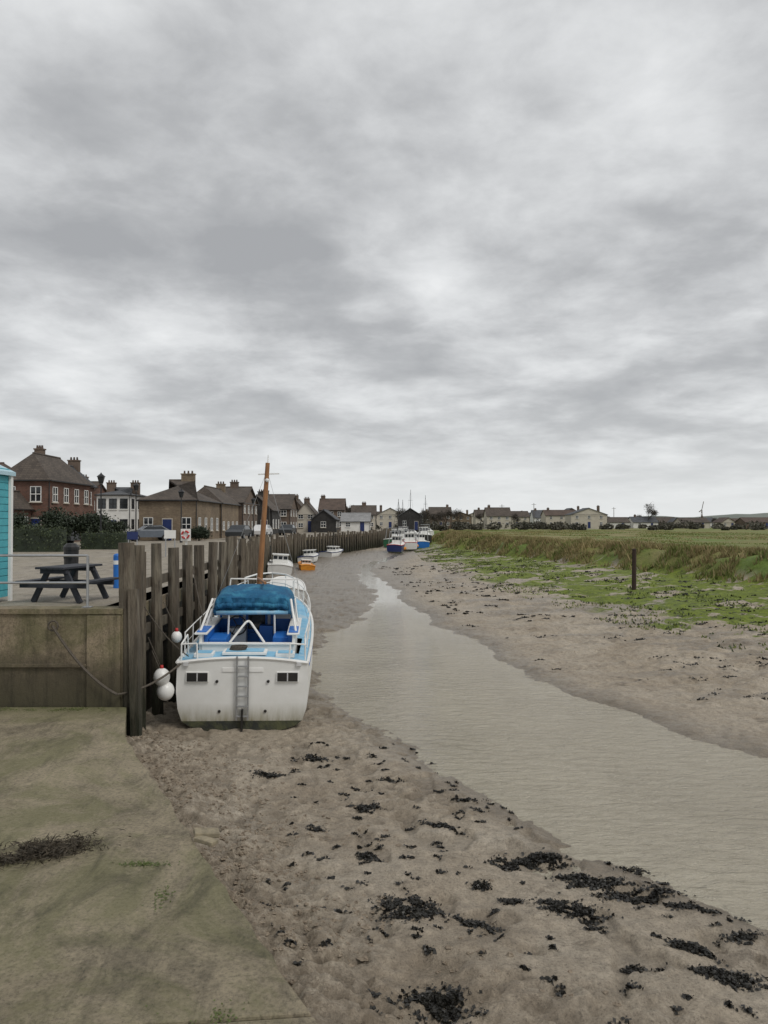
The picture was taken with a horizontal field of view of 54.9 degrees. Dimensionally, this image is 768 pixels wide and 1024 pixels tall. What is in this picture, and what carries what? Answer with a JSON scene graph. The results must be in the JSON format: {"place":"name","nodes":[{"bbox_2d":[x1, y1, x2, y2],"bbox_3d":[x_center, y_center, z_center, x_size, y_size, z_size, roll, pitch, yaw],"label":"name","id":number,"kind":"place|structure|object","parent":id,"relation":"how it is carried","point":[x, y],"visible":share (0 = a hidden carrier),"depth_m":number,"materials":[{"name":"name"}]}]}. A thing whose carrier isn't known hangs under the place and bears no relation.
{"place":"outdoors","nodes":[
{"label":"outdoors","id":0,"kind":"place"},
{"bbox_2d":[13,492,33,510],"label":"roof","id":1,"kind":"structure","parent":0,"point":[20,501],"depth_m":58.86,"materials":[{"name":"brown tile"}]},
{"bbox_2d":[47,570,204,694],"bbox_3d":[-4.972,2.373,16.058,2.163,1.888,5.831,0,-1,0],"label":"mooring rope","id":2,"kind":"object","parent":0,"point":[85,669],"visible":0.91,"depth_m":13.27,"materials":[{"name":"grey fabric"}]},
{"bbox_2d":[0,528,388,605],"bbox_3d":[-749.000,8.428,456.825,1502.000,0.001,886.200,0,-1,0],"label":"quay pavement","id":3,"kind":"structure","parent":0,"point":[24,568],"depth_m":25.15,"materials":[{"name":"grey concrete"}]},
{"bbox_2d":[0,465,15,600],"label":"beach hut","id":4,"kind":"object","parent":3,"relation":"on","point":[6,518],"visible":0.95,"depth_m":15.61,"materials":[{"name":"teal paint"}]},
{"bbox_2d":[13,510,35,528],"bbox_3d":[-25.648,1.252,50.834,3.576,2.904,2.868,0,-1,0],"label":"evergreen shrub","id":5,"kind":"object","parent":3,"relation":"on","point":[18,520],"visible":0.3,"depth_m":50.65,"materials":[{"name":"green plant"}]},
{"bbox_2d":[13,524,66,551],"bbox_3d":[-20.052,1.503,42.442,3.627,1.667,1.201,0,-1,0],"label":"hedge","id":6,"kind":"object","parent":3,"relation":"on","point":[33,539],"visible":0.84,"depth_m":42.13,"materials":[{"name":"green plant"}]},
{"bbox_2d":[13,481,90,541],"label":"walls","id":7,"kind":"structure","parent":3,"relation":"on","point":[23,487],"depth_m":61.24,"materials":[{"name":"red brick"}]},
{"bbox_2d":[33,445,45,453],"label":"chimneys","id":8,"kind":"object","parent":7,"relation":"on","point":[39,449],"visible":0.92,"depth_m":64.46,"materials":[{"name":"brown brick"}]},
{"bbox_2d":[13,485,88,525],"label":"windows and door","id":9,"kind":"structure","parent":7,"relation":"attached to","point":[35,493],"depth_m":61.01,"materials":[{"name":"white paint"}]},
{"bbox_2d":[10,453,93,486],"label":"roof","id":10,"kind":"structure","parent":7,"relation":"on","point":[32,466],"depth_m":61.51,"materials":[{"name":"brown tile"}]},
{"bbox_2d":[13,452,94,513],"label":"ridge and gutters","id":11,"kind":"structure","parent":3,"relation":"on","point":[51,480],"depth_m":61.30,"materials":[{"name":"black plastic"}]},
{"bbox_2d":[33,500,80,539],"bbox_3d":[-22.904,0.946,52.036,3.448,3.552,3.018,-1,-1,38],"label":"evergreen shrub","id":12,"kind":"object","parent":3,"relation":"on","point":[58,518],"visible":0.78,"depth_m":51.68,"materials":[{"name":"green plant"}]},
{"bbox_2d":[15,563,118,603],"bbox_3d":[-6.678,1.521,15.729,1.544,0.772,1.440,0,-1,10],"label":"picnic table","id":13,"kind":"object","parent":3,"relation":"on","point":[47,571],"visible":0.78,"depth_m":15.35,"materials":[{"name":"wood"}]},
{"bbox_2d":[63,543,79,578],"bbox_3d":[-8.450,1.397,19.982,0.420,1.100,0.420,0,-1,0],"label":"litter bin","id":14,"kind":"object","parent":3,"relation":"on","point":[71,548],"visible":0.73,"depth_m":19.84,"materials":[{"name":"black paint"}]},
{"bbox_2d":[90,488,93,514],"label":"walls","id":15,"kind":"structure","parent":3,"relation":"on","point":[92,506],"depth_m":73.58,"materials":[{"name":"red brick"}]},
{"bbox_2d":[67,457,80,471],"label":"chimneys","id":16,"kind":"object","parent":15,"relation":"on","point":[75,463],"visible":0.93,"depth_m":72.74,"materials":[{"name":"brown brick"}]},
{"bbox_2d":[68,510,118,538],"bbox_3d":[-21.054,1.293,52.950,3.697,2.886,3.164,0,-1,-12],"label":"evergreen shrub","id":17,"kind":"object","parent":3,"relation":"on","point":[89,523],"visible":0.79,"depth_m":52.44,"materials":[{"name":"green plant"}]},
{"bbox_2d":[94,485,105,513],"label":"walls","id":18,"kind":"structure","parent":3,"relation":"on","point":[96,490],"depth_m":95.18,"materials":[{"name":"red brick"}]},
{"bbox_2d":[96,473,104,532],"bbox_3d":[-18.950,-0.131,49.507,0.560,5.030,0.600,0,-1,0],"label":"street lamp","id":19,"kind":"object","parent":3,"relation":"on","point":[101,477],"visible":0.77,"depth_m":49.47,"materials":[{"name":"black metal"}]},
{"bbox_2d":[79,530,129,548],"bbox_3d":[-17.502,1.742,46.444,3.097,1.275,1.188,0,-1,0],"label":"hedge","id":20,"kind":"object","parent":3,"relation":"on","point":[102,540],"visible":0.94,"depth_m":46.13,"materials":[{"name":"green plant"}]},
{"bbox_2d":[113,554,118,587],"bbox_3d":[-6.780,1.492,18.780,0.188,0.874,0.188,0,-1,0],"label":"blue bollard","id":21,"kind":"object","parent":3,"relation":"on","point":[115,569],"visible":0.66,"depth_m":18.70,"materials":[{"name":"paint"}]},
{"bbox_2d":[103,520,131,532],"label":"evergreen shrub","id":22,"kind":"object","parent":3,"relation":"on","point":[118,526],"visible":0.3,"depth_m":65.53,"materials":[{"name":"green plant"}]},
{"bbox_2d":[97,494,142,531],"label":"walls","id":23,"kind":"structure","parent":3,"relation":"on","point":[118,513],"depth_m":88.02,"materials":[{"name":"white paint"}]},
{"bbox_2d":[97,498,138,529],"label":"windows and door","id":24,"kind":"structure","parent":23,"relation":"attached to","point":[113,503],"depth_m":88.00,"materials":[{"name":"white paint"}]},
{"bbox_2d":[94,488,144,496],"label":"roof","id":25,"kind":"structure","parent":23,"relation":"on","point":[123,490],"depth_m":88.92,"materials":[{"name":"tile"}]},
{"bbox_2d":[106,480,140,494],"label":"chimneys","id":26,"kind":"object","parent":23,"relation":"on","point":[111,485],"visible":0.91,"depth_m":91.26,"materials":[{"name":"brown brick"}]},
{"bbox_2d":[94,487,145,530],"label":"ridge and gutters","id":27,"kind":"structure","parent":3,"relation":"on","point":[123,494],"depth_m":87.90,"materials":[{"name":"plastic"}]},
{"bbox_2d":[127,532,137,544],"bbox_3d":[-12.900,1.613,37.970,0.560,1.200,0.080,0,-1,0],"label":"information sign","id":28,"kind":"object","parent":3,"relation":"on","point":[132,535],"visible":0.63,"depth_m":37.94,"materials":[{"name":"blue metal"}]},
{"bbox_2d":[133,482,139,541],"bbox_3d":[-21.800,-0.001,65.007,0.560,5.230,0.600,0,-1,0],"label":"street lamp","id":29,"kind":"object","parent":3,"relation":"on","point":[136,486],"visible":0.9,"depth_m":64.97,"materials":[{"name":"black metal"}]},
{"bbox_2d":[126,525,169,540],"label":"parked car","id":30,"kind":"object","parent":3,"relation":"on","point":[150,531],"visible":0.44,"depth_m":67.42,"materials":[{"name":"grey paint"}]},
{"bbox_2d":[164,530,175,556],"bbox_3d":[-10.400,1.534,35.971,0.560,1.300,0.080,0,-1,0],"label":"information sign","id":31,"kind":"object","parent":3,"relation":"on","point":[169,533],"visible":0.87,"depth_m":35.94,"materials":[{"name":"white metal"}]},
{"bbox_2d":[137,479,219,539],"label":"ridge and gutters","id":32,"kind":"structure","parent":3,"relation":"on","point":[180,500],"depth_m":69.72,"materials":[{"name":"black plastic"}]},
{"bbox_2d":[139,501,218,539],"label":"walls","id":33,"kind":"structure","parent":3,"relation":"on","point":[158,510],"depth_m":70.01,"materials":[{"name":"brick"}]},
{"bbox_2d":[137,480,221,503],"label":"roof","id":34,"kind":"structure","parent":33,"relation":"on","point":[188,488],"depth_m":71.93,"materials":[{"name":"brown tile"}]},
{"bbox_2d":[143,516,218,539],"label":"windows and door","id":35,"kind":"structure","parent":33,"relation":"attached to","point":[168,522],"depth_m":69.97,"materials":[{"name":"white paint"}]},
{"bbox_2d":[180,471,195,483],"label":"chimneys","id":36,"kind":"object","parent":33,"relation":"on","point":[188,476],"visible":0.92,"depth_m":74.76,"materials":[{"name":"brick"}]},
{"bbox_2d":[178,489,183,542],"bbox_3d":[-17.000,0.305,62.002,0.560,4.530,0.600,0,-1,0],"label":"street lamp","id":37,"kind":"object","parent":3,"relation":"on","point":[181,492],"visible":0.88,"depth_m":61.95,"materials":[{"name":"black metal"}]},
{"bbox_2d":[181,529,190,544],"bbox_3d":[-7.760,1.370,28.950,0.380,1.420,0.225,0,-1,0],"label":"lifebuoy station","id":38,"kind":"object","parent":3,"relation":"on","point":[186,535],"visible":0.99,"depth_m":28.92,"materials":[{"name":"white paint"}]},
{"bbox_2d":[186,525,211,540],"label":"evergreen shrub","id":39,"kind":"object","parent":3,"relation":"on","point":[199,532],"visible":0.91,"depth_m":67.63,"materials":[{"name":"green plant"}]},
{"bbox_2d":[219,504,238,537],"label":"walls","id":40,"kind":"structure","parent":3,"relation":"on","point":[230,513],"depth_m":83.64,"materials":[{"name":"brick"}]},
{"bbox_2d":[197,486,239,505],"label":"roof","id":41,"kind":"structure","parent":40,"relation":"on","point":[221,496],"depth_m":82.30,"materials":[{"name":"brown tile"}]},
{"bbox_2d":[225,525,251,538],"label":"parked car","id":42,"kind":"object","parent":3,"relation":"on","point":[234,530],"visible":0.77,"depth_m":74.94,"materials":[{"name":"paint"}]},
{"bbox_2d":[239,491,256,534],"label":"walls","id":43,"kind":"structure","parent":3,"relation":"on","point":[247,515],"depth_m":94.42,"materials":[{"name":"brown brick"}]},
{"bbox_2d":[226,487,258,505],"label":"roof","id":44,"kind":"structure","parent":43,"relation":"on","point":[239,495],"depth_m":93.67,"materials":[{"name":"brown tile"}]},
{"bbox_2d":[244,504,256,528],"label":"windows and door","id":45,"kind":"structure","parent":43,"relation":"attached to","point":[249,513],"depth_m":96.46,"materials":[{"name":"white paint"}]},
{"bbox_2d":[251,525,272,536],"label":"parked car","id":46,"kind":"object","parent":3,"relation":"on","point":[257,529],"visible":0.59,"depth_m":85.24,"materials":[{"name":"white paint"}]},
{"bbox_2d":[256,489,281,534],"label":"weatherboard cottage","id":47,"kind":"structure","parent":3,"relation":"on","point":[274,514],"depth_m":104.80,"materials":[{"name":"grey wood"}]},
{"bbox_2d":[278,524,295,534],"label":"parked car","id":48,"kind":"object","parent":3,"relation":"on","point":[289,528],"visible":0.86,"depth_m":97.93,"materials":[{"name":"paint"}]},
{"bbox_2d":[280,499,296,532],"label":"walls","id":49,"kind":"structure","parent":3,"relation":"on","point":[288,518],"depth_m":117.06,"materials":[{"name":"brown brick"}]},
{"bbox_2d":[269,495,298,510],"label":"roof","id":50,"kind":"structure","parent":49,"relation":"on","point":[283,502],"depth_m":118.84,"materials":[{"name":"brown tile"}]},
{"bbox_2d":[280,510,296,527],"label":"windows and door","id":51,"kind":"structure","parent":49,"relation":"attached to","point":[283,513],"depth_m":115.99,"materials":[{"name":"white paint"}]},
{"bbox_2d":[297,497,317,531],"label":"white cottage","id":52,"kind":"structure","parent":3,"relation":"on","point":[306,512],"depth_m":130.99,"materials":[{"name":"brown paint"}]},
{"bbox_2d":[298,514,312,531],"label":"windows and door","id":53,"kind":"structure","parent":52,"relation":"in","point":[300,516],"depth_m":130.97,"materials":[{"name":"white paint"}]},
{"bbox_2d":[310,509,339,532],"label":"boat shed","id":54,"kind":"object","parent":3,"relation":"on","point":[324,521],"visible":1,"depth_m":127.99,"materials":[{"name":"wood"}]},
{"bbox_2d":[319,508,345,529],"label":"walls","id":55,"kind":"structure","parent":3,"relation":"on","point":[335,513],"depth_m":165.01,"materials":[{"name":"brown brick"}]},
{"bbox_2d":[318,499,346,510],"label":"roof","id":56,"kind":"structure","parent":55,"relation":"on","point":[334,504],"depth_m":167.10,"materials":[{"name":"red tile"}]},
{"bbox_2d":[340,513,371,530],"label":"boat shed","id":57,"kind":"object","parent":3,"relation":"on","point":[355,521],"visible":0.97,"depth_m":145.99,"materials":[{"name":"white paint"}]},
{"bbox_2d":[351,502,376,529],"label":"white cottage","id":58,"kind":"structure","parent":3,"relation":"on","point":[365,508],"depth_m":173.75,"materials":[{"name":"brown tile"}]},
{"bbox_2d":[377,508,397,527],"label":"walls","id":59,"kind":"structure","parent":3,"relation":"on","point":[385,520],"depth_m":226.18,"materials":[{"name":"beige paint"}]},
{"bbox_2d":[175,455,313,731],"bbox_3d":[-3.184,1.543,19.296,2.750,6.000,9.546,1,-1,-5],"label":"moored motor sailer","id":60,"kind":"object","parent":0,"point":[246,663],"visible":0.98,"depth_m":14.76,"materials":[{"name":"paint"}]},
{"bbox_2d":[148,602,181,700],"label":"fender buoys","id":61,"kind":"object","parent":60,"relation":"attached to","point":[165,690],"visible":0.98,"depth_m":14.34,"materials":[{"name":"white plastic"}]},
{"bbox_2d":[220,603,298,641],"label":"windows and doors","id":62,"kind":"structure","parent":60,"relation":"in","point":[282,621],"depth_m":17.85,"materials":[{"name":"blue glass"}]},
{"bbox_2d":[0,0,767,516],"label":"sky","id":63,"kind":"structure","parent":0,"point":[464,255],"materials":[{"name":"grey"}]},
{"bbox_2d":[126,527,767,1023],"bbox_3d":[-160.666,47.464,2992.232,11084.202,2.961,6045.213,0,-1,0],"label":"ground","id":64,"kind":"structure","parent":0,"point":[594,665],"depth_m":10.43,"materials":[{"name":"beige sand"}]},
{"bbox_2d":[0,606,122,706],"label":"quay end wall","id":65,"kind":"structure","parent":64,"relation":"on","point":[40,666],"depth_m":13.36,"materials":[{"name":"concrete"}]},
{"bbox_2d":[0,554,93,607],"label":"metal railing","id":66,"kind":"object","parent":65,"relation":"on","point":[61,555],"visible":1,"depth_m":13.59,"materials":[{"name":"metal"}]},
{"bbox_2d":[0,707,317,1023],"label":"slipway","id":67,"kind":"structure","parent":64,"relation":"on","point":[85,938],"depth_m":6.36,"materials":[{"name":"concrete"}]},
{"bbox_2d":[0,828,130,870],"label":"dried seaweed","id":68,"kind":"object","parent":67,"relation":"on","point":[35,850],"visible":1,"depth_m":7.36,"materials":[{"name":"black plant"}]},
{"bbox_2d":[3,707,248,1023],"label":"green weed","id":69,"kind":"object","parent":67,"relation":"on","point":[144,863],"visible":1,"depth_m":6.95,"materials":[{"name":"plant"}]},
{"bbox_2d":[193,828,219,846],"bbox_3d":[-1.841,3.382,7.698,0.274,0.088,0.373,0,-1,-20],"label":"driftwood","id":70,"kind":"object","parent":67,"relation":"on","point":[206,836],"visible":1,"depth_m":7.71,"materials":[{"name":"beige wood"}]},
{"bbox_2d":[110,533,368,711],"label":"quay wall","id":71,"kind":"structure","parent":64,"relation":"on","point":[148,658],"depth_m":17.14,"materials":[{"name":"wood"}]},
{"bbox_2d":[118,528,393,736],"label":"mooring posts","id":72,"kind":"object","parent":64,"relation":"on","point":[134,582],"visible":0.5,"depth_m":17.00,"materials":[{"name":"brown wood"}]},
{"bbox_2d":[267,553,292,574],"bbox_3d":[-8.518,4.267,60.622,2.071,1.670,5.693,4,-1,-8],"label":"cabin cruiser","id":73,"kind":"object","parent":64,"relation":"on","point":[280,563],"visible":0.91,"depth_m":58.01,"materials":[{"name":"paint"}]},
{"bbox_2d":[269,576,305,600],"bbox_3d":[-5.306,4.248,40.470,1.972,1.110,5.393,5,-2,-8],"label":"cabin cruiser","id":74,"kind":"object","parent":64,"relation":"on","point":[300,582],"visible":0.45,"depth_m":40.12,"materials":[{"name":"paint"}]},
{"bbox_2d":[298,559,315,570],"bbox_3d":[-6.951,4.692,65.750,1.381,0.970,3.992,4,-2,-12],"label":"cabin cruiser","id":75,"kind":"object","parent":64,"relation":"on","point":[305,564],"visible":0.94,"depth_m":63.98,"materials":[{"name":"paint"}]},
{"bbox_2d":[297,549,318,562],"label":"cabin cruiser","id":76,"kind":"object","parent":64,"relation":"on","point":[312,554],"visible":0.89,"depth_m":77.51,"materials":[{"name":"paint"}]},
{"bbox_2d":[319,531,343,556],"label":"cabin cruiser","id":77,"kind":"object","parent":64,"relation":"on","point":[333,551],"visible":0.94,"depth_m":89.64,"materials":[{"name":"paint"}]},
{"bbox_2d":[383,499,404,547],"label":"fishing boat","id":78,"kind":"object","parent":64,"relation":"on","point":[386,541],"visible":0.31,"depth_m":124.94,"materials":[{"name":"paint"}]},
{"bbox_2d":[387,517,405,552],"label":"fishing boat","id":79,"kind":"object","parent":64,"relation":"on","point":[396,544],"visible":1,"depth_m":103.28,"materials":[{"name":"paint"}]},
{"bbox_2d":[126,730,680,1023],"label":"mud clods","id":80,"kind":"object","parent":64,"relation":"on","point":[364,958],"visible":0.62,"depth_m":8.54,"materials":[{"name":"brown soil"}]},
{"bbox_2d":[397,508,421,531],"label":"boat shed","id":81,"kind":"object","parent":64,"relation":"on","point":[415,515],"visible":0.47,"depth_m":174.99,"materials":[{"name":"wood"}]},
{"bbox_2d":[403,512,418,550],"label":"fishing boat","id":82,"kind":"object","parent":64,"relation":"on","point":[410,541],"visible":0.8,"depth_m":112.25,"materials":[{"name":"paint"}]},
{"bbox_2d":[414,514,429,548],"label":"fishing boat","id":83,"kind":"object","parent":64,"relation":"on","point":[422,542],"visible":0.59,"depth_m":118.30,"materials":[{"name":"blue paint"}]},
{"bbox_2d":[418,510,431,542],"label":"fishing boat","id":84,"kind":"object","parent":64,"relation":"on","point":[429,537],"visible":0.56,"depth_m":136.35,"materials":[{"name":"paint"}]},
{"bbox_2d":[428,515,451,528],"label":"walls","id":85,"kind":"structure","parent":64,"relation":"on","point":[449,520],"depth_m":242.44,"materials":[{"name":"brown brick"}]},
{"bbox_2d":[428,507,451,513],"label":"roof","id":86,"kind":"structure","parent":85,"relation":"on","point":[433,510],"depth_m":245.13,"materials":[{"name":"brown tile"}]},
{"bbox_2d":[437,508,454,523],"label":"bare tree","id":87,"kind":"object","parent":64,"relation":"on","point":[447,513],"visible":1,"depth_m":198.96,"materials":[{"name":"green plant"}]},
{"bbox_2d":[450,508,465,522],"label":"bare tree","id":88,"kind":"object","parent":64,"relation":"on","point":[457,513],"visible":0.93,"depth_m":214.05,"materials":[{"name":"green plant"}]},
{"bbox_2d":[484,512,510,528],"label":"walls","id":89,"kind":"structure","parent":64,"relation":"on","point":[487,520],"depth_m":231.55,"materials":[{"name":"beige paint"}]},
{"bbox_2d":[483,508,511,516],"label":"roof","id":90,"kind":"structure","parent":89,"relation":"on","point":[497,511],"depth_m":233.64,"materials":[{"name":"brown tile"}]},
{"bbox_2d":[249,558,767,1023],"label":"seaweed","id":91,"kind":"object","parent":64,"relation":"on","point":[435,1003],"visible":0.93,"depth_m":7.97,"materials":[{"name":"black plant"}]},
{"bbox_2d":[512,517,528,527],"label":"walls","id":92,"kind":"structure","parent":64,"relation":"on","point":[522,519],"depth_m":294.00,"materials":[{"name":"beige paint"}]},
{"bbox_2d":[511,511,529,516],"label":"roof","id":93,"kind":"structure","parent":92,"relation":"on","point":[523,513],"depth_m":296.32,"materials":[{"name":"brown tile"}]},
{"bbox_2d":[541,512,564,523],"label":"walls","id":94,"kind":"structure","parent":64,"relation":"on","point":[544,518],"depth_m":260.09,"materials":[{"name":"beige paint"}]},
{"bbox_2d":[540,510,574,515],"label":"roof","id":95,"kind":"structure","parent":94,"relation":"on","point":[555,512],"depth_m":262.20,"materials":[{"name":"brown tile"}]},
{"bbox_2d":[370,519,767,530],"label":"distant trees","id":96,"kind":"object","parent":64,"relation":"on","point":[524,525],"visible":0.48,"depth_m":224.45,"materials":[{"name":"green plant"}]},
{"bbox_2d":[565,508,606,528],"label":"walls","id":97,"kind":"structure","parent":64,"relation":"on","point":[595,520],"depth_m":238.05,"materials":[{"name":"beige paint"}]},
{"bbox_2d":[413,546,767,652],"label":"mud weed tufts","id":98,"kind":"object","parent":64,"relation":"on","point":[541,588],"visible":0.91,"depth_m":41.52,"materials":[{"name":"green plant"}]},
{"bbox_2d":[432,530,767,582],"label":"reed grass","id":99,"kind":"structure","parent":64,"relation":"on","point":[568,545],"depth_m":59.83,"materials":[{"name":"green plant"}]},
{"bbox_2d":[457,530,767,545],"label":"field grass","id":100,"kind":"structure","parent":64,"relation":"on","point":[640,533],"depth_m":120.92,"materials":[{"name":"green plant"}]},
{"bbox_2d":[608,517,630,528],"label":"distant bungalow","id":101,"kind":"object","parent":64,"relation":"on","point":[614,521],"visible":0.48,"depth_m":263.00,"materials":[{"name":"grey tile"}]},
{"bbox_2d":[632,549,636,589],"bbox_3d":[13.821,3.299,40.858,0.277,2.552,0.261,0,-1,22],"label":"marker post","id":102,"kind":"object","parent":64,"relation":"on","point":[633,569],"visible":0.83,"depth_m":40.76,"materials":[{"name":"brown wood"}]},
{"bbox_2d":[628,514,658,527],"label":"distant bungalow","id":103,"kind":"object","parent":64,"relation":"on","point":[635,521],"visible":0.69,"depth_m":279.05,"materials":[{"name":"paint"}]},
{"bbox_2d":[643,503,658,519],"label":"bare tree","id":104,"kind":"object","parent":64,"relation":"on","point":[651,510],"visible":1,"depth_m":279.45,"materials":[{"name":"grey plant"}]},
{"bbox_2d":[673,518,710,527],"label":"distant bungalow","id":105,"kind":"object","parent":64,"relation":"on","point":[705,522],"visible":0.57,"depth_m":275.28,"materials":[{"name":"grey tile"}]},
{"bbox_2d":[712,517,734,526],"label":"distant bungalow","id":106,"kind":"object","parent":64,"relation":"on","point":[727,521],"visible":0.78,"depth_m":287.30,"materials":[{"name":"grey tile"}]},
{"bbox_2d":[734,517,767,528],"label":"distant bungalow","id":107,"kind":"object","parent":64,"relation":"on","point":[744,520],"visible":0.47,"depth_m":264.25,"materials":[{"name":"tile"}]},
{"bbox_2d":[306,548,767,929],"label":"creek water","id":108,"kind":"structure","parent":0,"point":[588,780],"depth_m":13.42,"materials":[{"name":"beige liquid"}]},
{"bbox_2d":[421,513,767,522],"bbox_3d":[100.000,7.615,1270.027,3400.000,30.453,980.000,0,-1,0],"label":"hills","id":109,"kind":"structure","parent":0,"point":[742,515],"depth_m":1487.46,"materials":[{"name":"grey"}]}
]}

